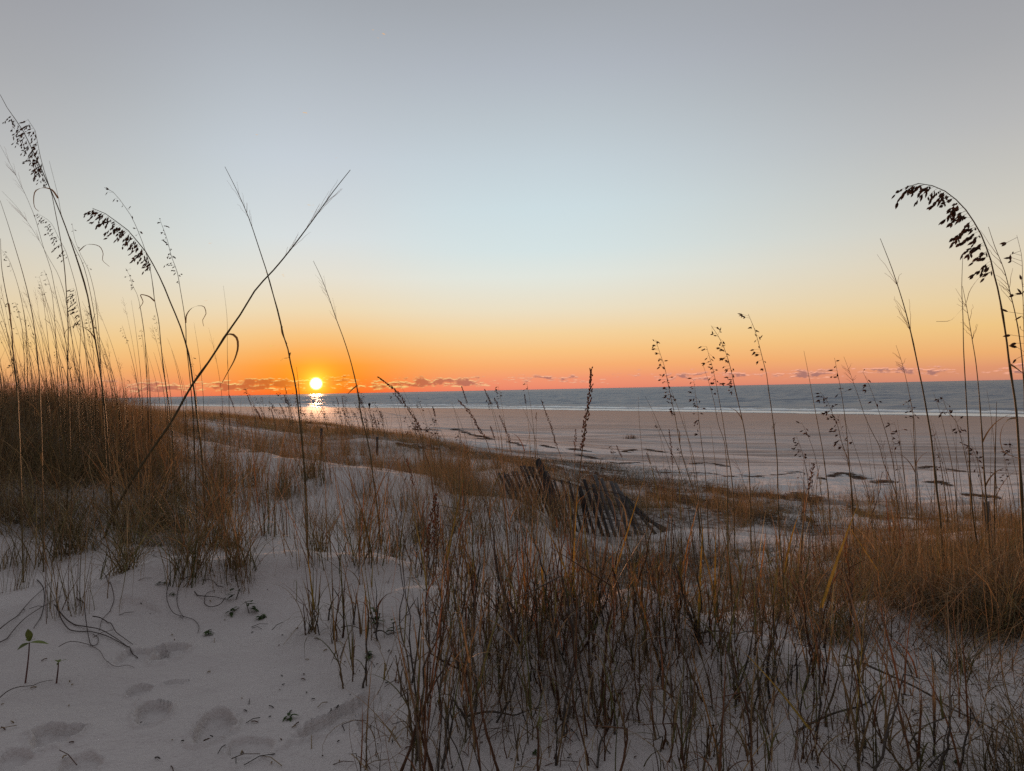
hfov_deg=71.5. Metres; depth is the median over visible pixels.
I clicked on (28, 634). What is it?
seedling
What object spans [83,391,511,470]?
field grass
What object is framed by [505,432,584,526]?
grass tuft
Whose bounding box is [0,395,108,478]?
grass tuft
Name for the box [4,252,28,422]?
sea oat
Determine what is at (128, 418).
grass tuft
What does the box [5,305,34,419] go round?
slender stalk
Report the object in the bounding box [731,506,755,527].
grass tuft
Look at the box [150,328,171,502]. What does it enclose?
slender stalk
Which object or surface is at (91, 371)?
slender stalk
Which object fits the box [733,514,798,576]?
panic grass clump
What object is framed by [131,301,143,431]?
slender stalk
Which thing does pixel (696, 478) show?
sea oat
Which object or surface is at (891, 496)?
slender stalk
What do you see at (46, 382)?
slender stalk
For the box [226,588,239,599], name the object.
leafy weed
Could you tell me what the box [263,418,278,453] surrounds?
grass tuft
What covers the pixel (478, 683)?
panic grass clump
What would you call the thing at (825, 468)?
sea oat
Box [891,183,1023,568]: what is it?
sea oat
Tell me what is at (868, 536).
grass tuft
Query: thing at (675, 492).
slender stalk
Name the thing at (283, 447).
grass tuft
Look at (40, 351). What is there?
slender stalk
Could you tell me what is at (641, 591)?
panic grass clump
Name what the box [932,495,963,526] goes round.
grass tuft
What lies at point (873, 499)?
grass tuft
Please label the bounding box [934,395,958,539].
sea oat
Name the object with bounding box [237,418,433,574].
grass tuft
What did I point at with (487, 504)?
grass tuft
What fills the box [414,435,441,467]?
grass tuft
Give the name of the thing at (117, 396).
slender stalk
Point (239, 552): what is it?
grass tuft
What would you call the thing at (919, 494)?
slender stalk
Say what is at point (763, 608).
panic grass clump
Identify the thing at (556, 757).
panic grass clump
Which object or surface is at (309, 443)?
grass tuft
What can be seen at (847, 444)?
sea oat
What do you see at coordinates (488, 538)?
grass tuft
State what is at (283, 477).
grass tuft
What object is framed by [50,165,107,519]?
sea oat
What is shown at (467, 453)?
grass tuft
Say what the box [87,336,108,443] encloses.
slender stalk
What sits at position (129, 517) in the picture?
grass tuft
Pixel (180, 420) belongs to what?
crest grass
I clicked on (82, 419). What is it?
slender stalk
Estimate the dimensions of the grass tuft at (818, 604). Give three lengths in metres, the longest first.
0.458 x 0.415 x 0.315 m
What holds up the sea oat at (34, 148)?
on the ground at (190, 684)
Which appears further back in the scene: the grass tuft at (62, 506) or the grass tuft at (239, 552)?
the grass tuft at (62, 506)
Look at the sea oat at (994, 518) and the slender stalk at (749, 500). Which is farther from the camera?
the slender stalk at (749, 500)
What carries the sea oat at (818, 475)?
on the ground at (190, 684)
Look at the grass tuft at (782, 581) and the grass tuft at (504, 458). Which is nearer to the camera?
the grass tuft at (782, 581)
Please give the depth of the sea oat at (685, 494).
4.58 m
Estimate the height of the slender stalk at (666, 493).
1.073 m
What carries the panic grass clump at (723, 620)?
on the ground at (190, 684)
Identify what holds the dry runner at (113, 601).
on the ground at (190, 684)
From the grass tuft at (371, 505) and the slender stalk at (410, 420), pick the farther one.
the slender stalk at (410, 420)
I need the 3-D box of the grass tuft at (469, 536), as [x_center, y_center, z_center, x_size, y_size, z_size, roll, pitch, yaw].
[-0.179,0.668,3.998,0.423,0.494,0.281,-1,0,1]
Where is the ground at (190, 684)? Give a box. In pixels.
[0,406,1023,770]
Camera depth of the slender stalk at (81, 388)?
4.45 m
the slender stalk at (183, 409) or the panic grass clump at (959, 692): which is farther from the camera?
the slender stalk at (183, 409)
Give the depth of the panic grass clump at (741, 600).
2.05 m
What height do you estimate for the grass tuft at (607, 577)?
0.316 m
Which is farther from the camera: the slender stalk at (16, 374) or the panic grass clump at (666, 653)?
the slender stalk at (16, 374)
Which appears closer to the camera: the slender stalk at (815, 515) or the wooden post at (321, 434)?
the slender stalk at (815, 515)
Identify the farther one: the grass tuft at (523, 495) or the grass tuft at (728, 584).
the grass tuft at (523, 495)
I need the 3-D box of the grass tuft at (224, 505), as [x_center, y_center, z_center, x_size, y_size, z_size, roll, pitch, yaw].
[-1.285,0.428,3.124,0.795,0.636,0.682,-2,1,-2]
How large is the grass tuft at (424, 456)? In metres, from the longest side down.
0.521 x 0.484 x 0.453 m
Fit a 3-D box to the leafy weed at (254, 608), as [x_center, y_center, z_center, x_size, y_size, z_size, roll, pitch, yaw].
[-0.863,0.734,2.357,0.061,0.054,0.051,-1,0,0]
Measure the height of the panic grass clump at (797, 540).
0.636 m
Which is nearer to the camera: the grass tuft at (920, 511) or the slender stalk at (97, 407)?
the slender stalk at (97, 407)
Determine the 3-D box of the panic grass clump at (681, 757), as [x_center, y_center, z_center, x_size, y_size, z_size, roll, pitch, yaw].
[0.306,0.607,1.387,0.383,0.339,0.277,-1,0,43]
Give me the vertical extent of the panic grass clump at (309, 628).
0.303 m
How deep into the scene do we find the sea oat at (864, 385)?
4.45 m
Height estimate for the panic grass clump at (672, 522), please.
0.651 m
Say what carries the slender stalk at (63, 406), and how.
on the ground at (190, 684)
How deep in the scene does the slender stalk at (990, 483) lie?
3.75 m
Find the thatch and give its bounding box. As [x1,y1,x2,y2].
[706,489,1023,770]
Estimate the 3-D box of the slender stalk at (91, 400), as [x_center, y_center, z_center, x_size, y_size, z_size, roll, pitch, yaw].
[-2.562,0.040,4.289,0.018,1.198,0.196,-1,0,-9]
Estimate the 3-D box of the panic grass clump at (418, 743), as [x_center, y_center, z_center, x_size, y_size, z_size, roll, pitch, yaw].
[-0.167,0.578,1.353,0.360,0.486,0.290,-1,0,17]
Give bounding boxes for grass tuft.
[0,385,75,475]
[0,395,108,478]
[0,414,36,511]
[0,438,169,572]
[0,447,142,568]
[0,454,88,508]
[0,476,70,522]
[0,501,58,575]
[0,531,49,593]
[1,415,93,452]
[1,447,89,523]
[2,412,103,449]
[6,403,77,462]
[11,484,135,623]
[14,473,117,535]
[19,501,163,560]
[25,459,219,610]
[25,487,117,536]
[44,445,162,487]
[48,438,206,569]
[49,517,164,592]
[50,410,145,480]
[55,388,94,417]
[57,459,205,544]
[64,463,317,578]
[81,421,211,534]
[90,395,151,430]
[93,396,175,436]
[93,459,204,525]
[98,453,229,531]
[117,452,263,587]
[132,473,197,529]
[133,395,225,506]
[133,492,221,556]
[146,422,303,550]
[163,467,303,548]
[165,444,233,519]
[166,452,265,519]
[167,458,264,587]
[170,462,254,512]
[174,454,333,596]
[189,441,237,484]
[192,428,254,497]
[196,411,233,451]
[197,427,244,465]
[200,417,257,482]
[200,439,243,493]
[200,469,235,513]
[200,497,257,594]
[201,442,228,494]
[207,435,239,482]
[208,425,262,512]
[212,421,280,509]
[218,429,274,486]
[221,418,261,440]
[223,400,254,451]
[226,433,269,448]
[228,391,306,538]
[231,482,291,501]
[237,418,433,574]
[239,429,282,474]
[240,458,334,498]
[241,416,269,452]
[243,420,280,452]
[245,428,287,448]
[248,434,316,496]
[256,444,348,574]
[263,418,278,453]
[268,446,300,499]
[269,423,294,457]
[271,425,291,446]
[271,478,358,552]
[277,477,375,537]
[280,420,326,480]
[281,422,299,452]
[288,403,324,458]
[292,433,334,477]
[305,414,345,487]
[306,423,348,464]
[325,430,349,455]
[328,478,383,531]
[330,425,354,457]
[332,419,358,455]
[334,432,363,465]
[335,500,380,533]
[336,431,358,454]
[342,440,381,497]
[349,434,370,459]
[349,445,430,553]
[350,427,377,455]
[360,442,378,462]
[360,445,396,467]
[360,484,387,521]
[364,444,386,469]
[370,442,419,471]
[371,506,438,559]
[390,466,420,511]
[390,486,459,544]
[402,487,426,535]
[404,487,432,537]
[411,438,429,469]
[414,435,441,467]
[424,442,455,487]
[427,505,466,533]
[430,442,452,470]
[430,443,466,493]
[431,432,462,477]
[433,478,463,545]
[434,442,498,496]
[435,440,476,515]
[436,463,499,524]
[441,436,475,474]
[441,488,465,521]
[443,474,483,507]
[447,454,490,491]
[447,454,511,540]
[453,449,496,512]
[454,454,487,485]
[454,467,508,545]
[457,436,474,464]
[463,447,529,540]
[468,453,492,470]
[471,486,509,570]
[473,461,487,501]
[484,443,508,467]
[485,467,505,512]
[493,481,553,510]
[495,444,513,474]
[496,450,524,498]
[497,529,577,583]
[502,457,545,520]
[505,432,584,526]
[509,468,563,542]
[509,499,545,556]
[520,447,543,473]
[524,506,552,557]
[530,479,587,539]
[535,464,568,532]
[542,476,577,532]
[543,497,568,536]
[563,521,592,562]
[569,546,603,587]
[581,463,596,489]
[583,470,609,491]
[595,466,621,506]
[597,556,627,590]
[660,476,675,501]
[668,530,767,610]
[674,543,699,582]
[679,580,719,611]
[687,482,708,502]
[703,511,751,529]
[707,476,726,500]
[708,475,725,509]
[708,528,754,606]
[708,547,732,576]
[710,494,761,528]
[720,548,753,591]
[721,552,891,643]
[722,539,873,613]
[729,529,861,611]
[729,563,833,622]
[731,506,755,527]
[732,485,755,523]
[734,561,759,592]
[738,534,756,567]
[745,538,788,587]
[745,565,929,647]
[748,526,787,562]
[762,476,780,497]
[768,560,867,652]
[774,552,814,602]
[774,558,840,600]
[775,562,923,645]
[779,514,790,535]
[784,544,819,589]
[785,561,926,649]
[787,480,809,499]
[791,486,833,504]
[791,559,912,645]
[810,484,840,502]
[824,487,862,502]
[835,478,875,505]
[836,503,862,539]
[853,504,881,560]
[857,466,884,504]
[858,541,952,612]
[870,472,910,506]
[876,493,896,531]
[892,467,919,509]
[896,554,1023,635]
[900,564,1023,694]
[903,496,929,522]
[907,545,1023,662]
[919,494,949,533]
[921,500,946,533]
[923,509,1021,565]
[926,549,1023,641]
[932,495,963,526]
[935,474,949,505]
[996,483,1021,563]
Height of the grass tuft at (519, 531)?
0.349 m
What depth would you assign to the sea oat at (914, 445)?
3.93 m
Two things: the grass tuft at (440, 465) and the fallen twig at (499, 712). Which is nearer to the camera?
the fallen twig at (499, 712)
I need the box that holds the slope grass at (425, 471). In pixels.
[172,414,791,590]
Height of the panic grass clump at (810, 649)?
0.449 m
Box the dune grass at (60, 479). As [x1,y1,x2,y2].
[0,353,288,561]
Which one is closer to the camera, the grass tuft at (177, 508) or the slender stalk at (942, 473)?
the grass tuft at (177, 508)
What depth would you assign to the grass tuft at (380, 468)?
6.47 m
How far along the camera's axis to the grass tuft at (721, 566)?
3.96 m
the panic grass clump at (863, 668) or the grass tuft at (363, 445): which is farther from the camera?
the grass tuft at (363, 445)
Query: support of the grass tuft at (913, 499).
on the ground at (190, 684)
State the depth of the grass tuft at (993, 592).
2.00 m
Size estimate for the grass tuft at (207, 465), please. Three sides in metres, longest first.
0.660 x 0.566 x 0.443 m
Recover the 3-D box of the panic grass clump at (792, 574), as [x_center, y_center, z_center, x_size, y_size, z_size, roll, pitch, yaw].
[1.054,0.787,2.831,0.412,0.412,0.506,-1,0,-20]
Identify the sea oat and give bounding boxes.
[0,95,114,530]
[0,201,43,571]
[0,238,23,582]
[1,147,71,504]
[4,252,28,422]
[7,200,77,473]
[12,303,25,424]
[18,120,69,531]
[34,214,93,503]
[45,273,58,415]
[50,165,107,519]
[66,288,80,495]
[71,224,105,502]
[84,208,205,522]
[86,315,96,441]
[104,187,176,528]
[125,269,148,437]
[157,218,205,526]
[638,401,649,569]
[649,404,694,564]
[651,340,704,560]
[670,388,703,546]
[687,378,708,538]
[699,346,734,558]
[703,366,728,539]
[710,327,774,554]
[710,426,719,540]
[737,313,779,549]
[791,437,813,551]
[796,421,825,546]
[804,353,843,554]
[816,393,853,523]
[828,358,854,548]
[843,358,902,532]
[862,369,899,539]
[878,238,944,571]
[885,422,908,538]
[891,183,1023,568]
[895,346,948,540]
[903,400,918,537]
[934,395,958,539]
[934,397,971,522]
[958,286,1023,554]
[961,257,980,565]
[963,441,982,528]
[980,227,1023,390]
[987,394,997,547]
[993,402,1013,544]
[1000,237,1023,363]
[1000,441,1019,540]
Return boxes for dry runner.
[0,582,50,628]
[0,595,61,641]
[0,680,50,697]
[34,579,44,626]
[54,604,137,657]
[56,582,135,655]
[59,641,132,666]
[76,597,98,645]
[92,616,131,643]
[99,573,113,630]
[166,579,198,630]
[204,590,225,606]
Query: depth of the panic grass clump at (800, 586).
2.06 m
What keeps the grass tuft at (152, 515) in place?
on the ground at (190, 684)
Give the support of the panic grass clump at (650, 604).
on the ground at (190, 684)
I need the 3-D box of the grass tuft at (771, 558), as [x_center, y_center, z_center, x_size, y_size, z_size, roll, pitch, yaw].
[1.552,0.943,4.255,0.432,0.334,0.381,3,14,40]
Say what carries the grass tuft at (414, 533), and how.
on the ground at (190, 684)
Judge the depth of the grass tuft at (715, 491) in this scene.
9.56 m
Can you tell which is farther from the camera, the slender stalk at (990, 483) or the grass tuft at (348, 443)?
the grass tuft at (348, 443)
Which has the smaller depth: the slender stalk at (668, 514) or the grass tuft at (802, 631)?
the grass tuft at (802, 631)
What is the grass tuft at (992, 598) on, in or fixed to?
on the ground at (190, 684)
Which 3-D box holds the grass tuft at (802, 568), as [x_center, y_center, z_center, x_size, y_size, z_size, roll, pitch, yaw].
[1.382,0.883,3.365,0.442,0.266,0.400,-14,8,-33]
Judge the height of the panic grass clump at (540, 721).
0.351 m
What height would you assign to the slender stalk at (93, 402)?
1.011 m
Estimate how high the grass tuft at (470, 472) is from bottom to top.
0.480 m
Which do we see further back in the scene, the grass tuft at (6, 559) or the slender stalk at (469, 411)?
the slender stalk at (469, 411)
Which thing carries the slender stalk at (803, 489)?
on the ground at (190, 684)
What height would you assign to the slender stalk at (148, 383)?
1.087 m
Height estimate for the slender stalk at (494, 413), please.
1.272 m
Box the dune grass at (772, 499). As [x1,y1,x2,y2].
[392,438,1020,527]
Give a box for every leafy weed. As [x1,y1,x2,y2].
[225,607,235,616]
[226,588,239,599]
[243,600,258,611]
[256,613,265,620]
[283,712,298,721]
[367,607,385,624]
[385,619,404,633]
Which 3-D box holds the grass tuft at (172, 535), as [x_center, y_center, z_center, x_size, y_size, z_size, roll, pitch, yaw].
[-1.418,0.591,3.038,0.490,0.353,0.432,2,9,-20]
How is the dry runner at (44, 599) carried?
on the ground at (190, 684)
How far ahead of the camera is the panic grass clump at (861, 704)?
1.41 m
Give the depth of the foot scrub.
9.26 m
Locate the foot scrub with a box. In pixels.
[415,440,1020,588]
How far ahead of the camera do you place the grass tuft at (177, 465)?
4.45 m
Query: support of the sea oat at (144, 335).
on the ground at (190, 684)
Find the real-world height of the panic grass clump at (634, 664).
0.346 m
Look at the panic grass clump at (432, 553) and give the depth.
2.61 m
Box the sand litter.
[1,564,1023,770]
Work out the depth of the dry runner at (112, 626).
2.18 m
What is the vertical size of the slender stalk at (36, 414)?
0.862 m
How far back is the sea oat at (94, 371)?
4.94 m
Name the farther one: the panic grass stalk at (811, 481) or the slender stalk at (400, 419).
the slender stalk at (400, 419)
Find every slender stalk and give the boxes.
[0,286,18,393]
[0,301,14,388]
[0,379,7,464]
[1,325,22,419]
[2,276,21,457]
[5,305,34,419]
[6,359,20,446]
[17,360,38,480]
[18,365,32,442]
[21,293,50,412]
[22,314,34,459]
[24,320,49,454]
[24,340,51,460]
[25,294,56,412]
[28,298,50,449]
[29,356,37,455]
[31,335,42,446]
[37,280,74,402]
[37,316,57,395]
[38,285,67,480]
[39,280,65,414]
[40,287,52,415]
[41,377,51,451]
[45,316,80,459]
[52,287,74,417]
[52,341,74,429]
[52,370,62,467]
[53,347,64,451]
[60,299,85,458]
[64,306,81,422]
[64,330,85,487]
[65,301,99,434]
[70,309,96,428]
[70,367,89,452]
[73,350,78,430]
[81,334,95,449]
[82,321,93,465]
[83,307,125,505]
[84,322,99,471]
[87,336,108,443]
[93,299,129,461]
[95,330,113,411]
[96,339,109,459]
[104,359,122,488]
[116,358,126,480]
[122,326,142,447]
[122,381,127,441]
[127,380,134,481]
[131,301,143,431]
[138,330,151,465]
[139,304,152,477]
[142,340,149,466]
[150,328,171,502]
[154,354,168,468]
[162,354,173,447]
[167,338,188,462]
[173,356,184,442]
[185,411,186,490]
[191,358,199,500]
[194,326,205,480]
[209,339,224,461]
[390,387,404,469]
[397,396,420,464]
[461,386,476,456]
[484,389,503,462]
[486,400,500,468]
[494,398,511,474]
[495,386,507,464]
[523,383,534,446]
[650,451,672,576]
[651,412,682,565]
[655,425,668,545]
[683,416,699,542]
[731,455,755,546]
[797,471,816,549]
[801,461,805,544]
[809,464,817,565]
[837,415,859,535]
[843,417,873,539]
[858,474,875,543]
[866,443,876,546]
[867,424,880,533]
[879,437,896,551]
[879,440,895,539]
[888,419,903,533]
[890,448,897,538]
[895,466,908,552]
[899,485,899,536]
[910,429,922,533]
[930,419,948,524]
[932,435,934,527]
[933,424,955,532]
[934,450,952,521]
[936,465,947,529]
[951,428,964,531]
[956,456,956,489]
[960,440,975,523]
[973,437,985,534]
[989,428,991,534]
[999,460,1012,538]
[1001,448,1017,532]
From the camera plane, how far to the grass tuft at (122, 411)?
6.09 m
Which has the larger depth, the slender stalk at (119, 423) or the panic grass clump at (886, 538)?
the slender stalk at (119, 423)
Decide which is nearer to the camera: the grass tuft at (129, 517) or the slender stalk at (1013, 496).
the grass tuft at (129, 517)
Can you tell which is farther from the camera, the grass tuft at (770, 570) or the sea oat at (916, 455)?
the sea oat at (916, 455)
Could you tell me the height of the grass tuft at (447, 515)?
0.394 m
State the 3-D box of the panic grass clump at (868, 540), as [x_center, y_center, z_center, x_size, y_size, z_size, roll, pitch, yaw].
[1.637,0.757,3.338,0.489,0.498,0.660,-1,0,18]
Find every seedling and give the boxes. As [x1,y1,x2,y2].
[17,629,47,682]
[55,659,66,682]
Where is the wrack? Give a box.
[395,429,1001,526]
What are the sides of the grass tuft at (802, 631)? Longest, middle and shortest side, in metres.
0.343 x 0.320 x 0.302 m
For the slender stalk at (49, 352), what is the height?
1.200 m
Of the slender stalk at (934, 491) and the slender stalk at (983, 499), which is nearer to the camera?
the slender stalk at (983, 499)
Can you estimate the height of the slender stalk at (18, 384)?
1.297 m
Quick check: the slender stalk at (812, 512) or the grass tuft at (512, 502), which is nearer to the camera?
the slender stalk at (812, 512)
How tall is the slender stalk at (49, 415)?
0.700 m
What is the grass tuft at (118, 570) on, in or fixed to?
on the ground at (190, 684)
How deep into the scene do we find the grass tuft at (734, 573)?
3.12 m
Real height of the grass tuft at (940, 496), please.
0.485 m
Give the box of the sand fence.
[498,458,668,536]
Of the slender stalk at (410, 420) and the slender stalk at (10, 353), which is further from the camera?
the slender stalk at (410, 420)
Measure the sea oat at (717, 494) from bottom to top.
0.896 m
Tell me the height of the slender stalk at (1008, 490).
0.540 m
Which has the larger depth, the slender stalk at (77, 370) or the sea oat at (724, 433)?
the slender stalk at (77, 370)
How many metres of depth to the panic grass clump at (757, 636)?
1.56 m
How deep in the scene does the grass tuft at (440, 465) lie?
6.46 m
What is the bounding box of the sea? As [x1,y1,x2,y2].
[92,380,1023,416]
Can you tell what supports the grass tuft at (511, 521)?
on the ground at (190, 684)
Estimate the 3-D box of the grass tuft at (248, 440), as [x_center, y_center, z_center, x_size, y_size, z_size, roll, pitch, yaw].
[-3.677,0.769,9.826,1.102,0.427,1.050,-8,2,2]
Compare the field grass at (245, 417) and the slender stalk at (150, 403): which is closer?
the slender stalk at (150, 403)
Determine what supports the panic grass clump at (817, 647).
on the ground at (190, 684)
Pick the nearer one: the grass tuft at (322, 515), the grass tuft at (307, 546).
the grass tuft at (307, 546)
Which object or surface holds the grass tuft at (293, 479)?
on the ground at (190, 684)
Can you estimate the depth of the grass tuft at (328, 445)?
8.09 m
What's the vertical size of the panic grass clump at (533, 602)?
0.541 m
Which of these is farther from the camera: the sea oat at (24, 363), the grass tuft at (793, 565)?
the sea oat at (24, 363)
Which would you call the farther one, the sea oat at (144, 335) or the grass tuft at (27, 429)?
the sea oat at (144, 335)
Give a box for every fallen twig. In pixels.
[467,707,541,716]
[596,720,609,767]
[693,630,752,636]
[795,674,895,733]
[842,654,1015,742]
[928,735,981,767]
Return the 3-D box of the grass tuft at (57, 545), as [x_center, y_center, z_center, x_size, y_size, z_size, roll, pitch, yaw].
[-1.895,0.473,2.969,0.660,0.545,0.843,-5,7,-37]
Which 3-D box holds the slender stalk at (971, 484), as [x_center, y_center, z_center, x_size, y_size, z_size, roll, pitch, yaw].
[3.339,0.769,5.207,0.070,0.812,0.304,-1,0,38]
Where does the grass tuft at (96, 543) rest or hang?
on the ground at (190, 684)
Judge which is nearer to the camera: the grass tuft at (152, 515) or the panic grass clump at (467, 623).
the panic grass clump at (467, 623)
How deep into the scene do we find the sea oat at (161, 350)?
3.71 m
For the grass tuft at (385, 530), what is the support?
on the ground at (190, 684)
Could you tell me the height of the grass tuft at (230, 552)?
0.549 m
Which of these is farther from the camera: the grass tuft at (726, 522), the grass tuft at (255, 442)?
the grass tuft at (255, 442)
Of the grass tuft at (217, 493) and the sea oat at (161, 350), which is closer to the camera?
the sea oat at (161, 350)
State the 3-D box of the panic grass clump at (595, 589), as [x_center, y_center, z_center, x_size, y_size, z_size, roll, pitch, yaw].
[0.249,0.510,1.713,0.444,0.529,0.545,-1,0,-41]
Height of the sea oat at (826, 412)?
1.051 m
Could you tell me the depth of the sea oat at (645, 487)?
4.61 m
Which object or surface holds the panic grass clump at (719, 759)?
on the ground at (190, 684)
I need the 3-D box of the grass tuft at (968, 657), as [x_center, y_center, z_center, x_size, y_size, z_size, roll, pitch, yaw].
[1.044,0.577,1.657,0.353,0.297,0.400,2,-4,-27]
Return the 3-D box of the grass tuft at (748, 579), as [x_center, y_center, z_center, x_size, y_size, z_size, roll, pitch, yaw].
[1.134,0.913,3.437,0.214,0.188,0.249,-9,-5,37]
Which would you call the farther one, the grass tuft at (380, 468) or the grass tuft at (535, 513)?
the grass tuft at (380, 468)
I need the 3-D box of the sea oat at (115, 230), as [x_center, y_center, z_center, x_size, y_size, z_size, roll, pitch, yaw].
[-1.869,-0.040,3.646,0.600,1.744,0.160,-1,0,9]
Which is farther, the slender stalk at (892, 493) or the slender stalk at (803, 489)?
the slender stalk at (803, 489)
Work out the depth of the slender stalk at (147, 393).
4.76 m
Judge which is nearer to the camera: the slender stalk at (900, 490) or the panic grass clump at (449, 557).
the panic grass clump at (449, 557)
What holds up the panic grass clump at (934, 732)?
on the ground at (190, 684)
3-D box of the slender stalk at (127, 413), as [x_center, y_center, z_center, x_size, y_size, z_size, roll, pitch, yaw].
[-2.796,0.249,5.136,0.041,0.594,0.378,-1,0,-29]
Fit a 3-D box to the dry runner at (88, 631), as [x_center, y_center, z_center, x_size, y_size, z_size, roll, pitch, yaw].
[-1.327,0.711,2.178,0.793,0.071,0.078,-2,0,44]
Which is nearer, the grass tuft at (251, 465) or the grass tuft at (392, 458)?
the grass tuft at (251, 465)
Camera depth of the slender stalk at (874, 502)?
3.72 m
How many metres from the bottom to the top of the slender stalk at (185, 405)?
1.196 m
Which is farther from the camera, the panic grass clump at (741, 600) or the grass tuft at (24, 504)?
the grass tuft at (24, 504)
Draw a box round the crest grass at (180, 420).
[2,371,223,443]
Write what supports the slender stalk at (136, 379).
on the ground at (190, 684)
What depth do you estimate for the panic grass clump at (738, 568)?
2.15 m
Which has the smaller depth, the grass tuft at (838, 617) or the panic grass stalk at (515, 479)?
the grass tuft at (838, 617)
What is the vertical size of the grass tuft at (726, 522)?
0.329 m
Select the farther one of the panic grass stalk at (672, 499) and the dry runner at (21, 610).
the panic grass stalk at (672, 499)
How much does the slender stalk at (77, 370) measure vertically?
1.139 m
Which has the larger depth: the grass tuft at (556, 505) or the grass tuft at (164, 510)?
the grass tuft at (556, 505)
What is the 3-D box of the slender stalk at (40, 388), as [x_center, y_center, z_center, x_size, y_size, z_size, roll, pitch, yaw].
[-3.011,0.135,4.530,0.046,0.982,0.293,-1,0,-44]
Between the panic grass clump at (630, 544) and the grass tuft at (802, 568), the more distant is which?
the panic grass clump at (630, 544)
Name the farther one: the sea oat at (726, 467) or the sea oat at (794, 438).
the sea oat at (726, 467)
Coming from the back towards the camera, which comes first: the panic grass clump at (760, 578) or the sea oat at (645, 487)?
the sea oat at (645, 487)
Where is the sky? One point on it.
(538, 194)
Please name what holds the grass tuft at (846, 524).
on the ground at (190, 684)
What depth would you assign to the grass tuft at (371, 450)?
10.58 m
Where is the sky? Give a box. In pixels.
[0,0,1023,397]
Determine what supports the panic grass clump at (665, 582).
on the ground at (190, 684)
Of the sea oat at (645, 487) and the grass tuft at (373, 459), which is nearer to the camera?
the sea oat at (645, 487)
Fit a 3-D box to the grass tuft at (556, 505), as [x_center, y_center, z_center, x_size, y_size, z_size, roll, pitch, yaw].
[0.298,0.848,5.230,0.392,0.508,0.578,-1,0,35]
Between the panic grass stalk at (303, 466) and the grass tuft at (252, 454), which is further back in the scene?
the grass tuft at (252, 454)
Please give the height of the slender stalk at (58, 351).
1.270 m
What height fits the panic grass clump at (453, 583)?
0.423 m
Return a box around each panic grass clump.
[267,547,372,643]
[279,587,326,634]
[284,544,340,637]
[295,566,374,643]
[301,537,363,637]
[304,564,397,688]
[304,583,544,768]
[322,563,494,770]
[329,478,467,595]
[342,471,515,769]
[343,554,410,648]
[351,657,381,770]
[356,520,604,717]
[370,470,516,589]
[371,508,546,678]
[376,577,556,770]
[377,447,436,551]
[379,457,556,693]
[383,492,549,637]
[384,469,600,742]
[389,494,497,585]
[394,470,528,678]
[415,428,784,768]
[420,458,537,595]
[425,444,504,572]
[430,517,607,720]
[434,613,597,770]
[437,431,622,770]
[437,524,558,750]
[437,595,539,748]
[445,504,641,726]
[454,494,656,718]
[459,482,653,693]
[472,467,670,731]
[481,498,688,758]
[482,502,688,743]
[486,477,668,641]
[490,499,667,749]
[501,595,603,770]
[502,493,708,744]
[511,453,700,674]
[521,611,653,770]
[525,550,683,728]
[543,529,770,706]
[551,513,638,751]
[560,604,736,770]
[577,523,771,655]
[584,585,739,766]
[586,501,789,652]
[589,525,660,584]
[595,631,773,770]
[596,519,670,586]
[600,561,766,732]
[614,492,669,539]
[616,504,655,566]
[616,610,901,770]
[621,530,794,655]
[622,498,805,722]
[623,522,653,568]
[624,517,943,757]
[628,506,823,715]
[628,519,829,710]
[628,627,892,770]
[642,538,780,634]
[648,601,757,743]
[651,505,914,751]
[656,479,716,558]
[657,511,750,586]
[661,474,738,555]
[674,489,757,568]
[682,533,767,602]
[692,527,893,657]
[694,508,860,642]
[707,531,898,635]
[708,519,840,606]
[710,571,931,770]
[717,520,887,730]
[725,538,857,606]
[727,494,938,647]
[729,516,902,656]
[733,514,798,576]
[735,465,833,590]
[743,617,946,770]
[749,515,876,578]
[753,554,1012,770]
[761,517,861,600]
[762,570,918,722]
[773,530,907,592]
[776,595,849,759]
[799,526,946,587]
[803,480,925,593]
[804,457,888,554]
[808,500,929,564]
[815,492,934,563]
[820,601,1018,770]
[824,500,966,615]
[835,501,913,582]
[867,611,987,761]
[885,601,1021,739]
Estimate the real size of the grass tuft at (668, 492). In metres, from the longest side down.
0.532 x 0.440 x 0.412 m
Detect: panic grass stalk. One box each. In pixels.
[103,170,349,538]
[223,286,230,464]
[225,167,307,537]
[296,367,308,545]
[313,261,380,548]
[378,377,438,567]
[406,458,425,562]
[424,493,436,578]
[425,502,439,583]
[458,400,509,566]
[499,416,524,568]
[535,418,536,583]
[541,401,571,566]
[571,366,593,571]
[573,429,576,582]
[668,429,673,591]
[795,463,814,584]
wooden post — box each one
[320,428,322,453]
[981,501,992,547]
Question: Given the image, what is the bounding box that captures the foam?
[128,404,1023,416]
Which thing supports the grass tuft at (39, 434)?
on the ground at (190, 684)
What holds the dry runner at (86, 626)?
on the ground at (190, 684)
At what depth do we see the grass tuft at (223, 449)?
6.44 m
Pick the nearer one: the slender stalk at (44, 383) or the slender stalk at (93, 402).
the slender stalk at (44, 383)
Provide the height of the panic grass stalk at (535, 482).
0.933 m

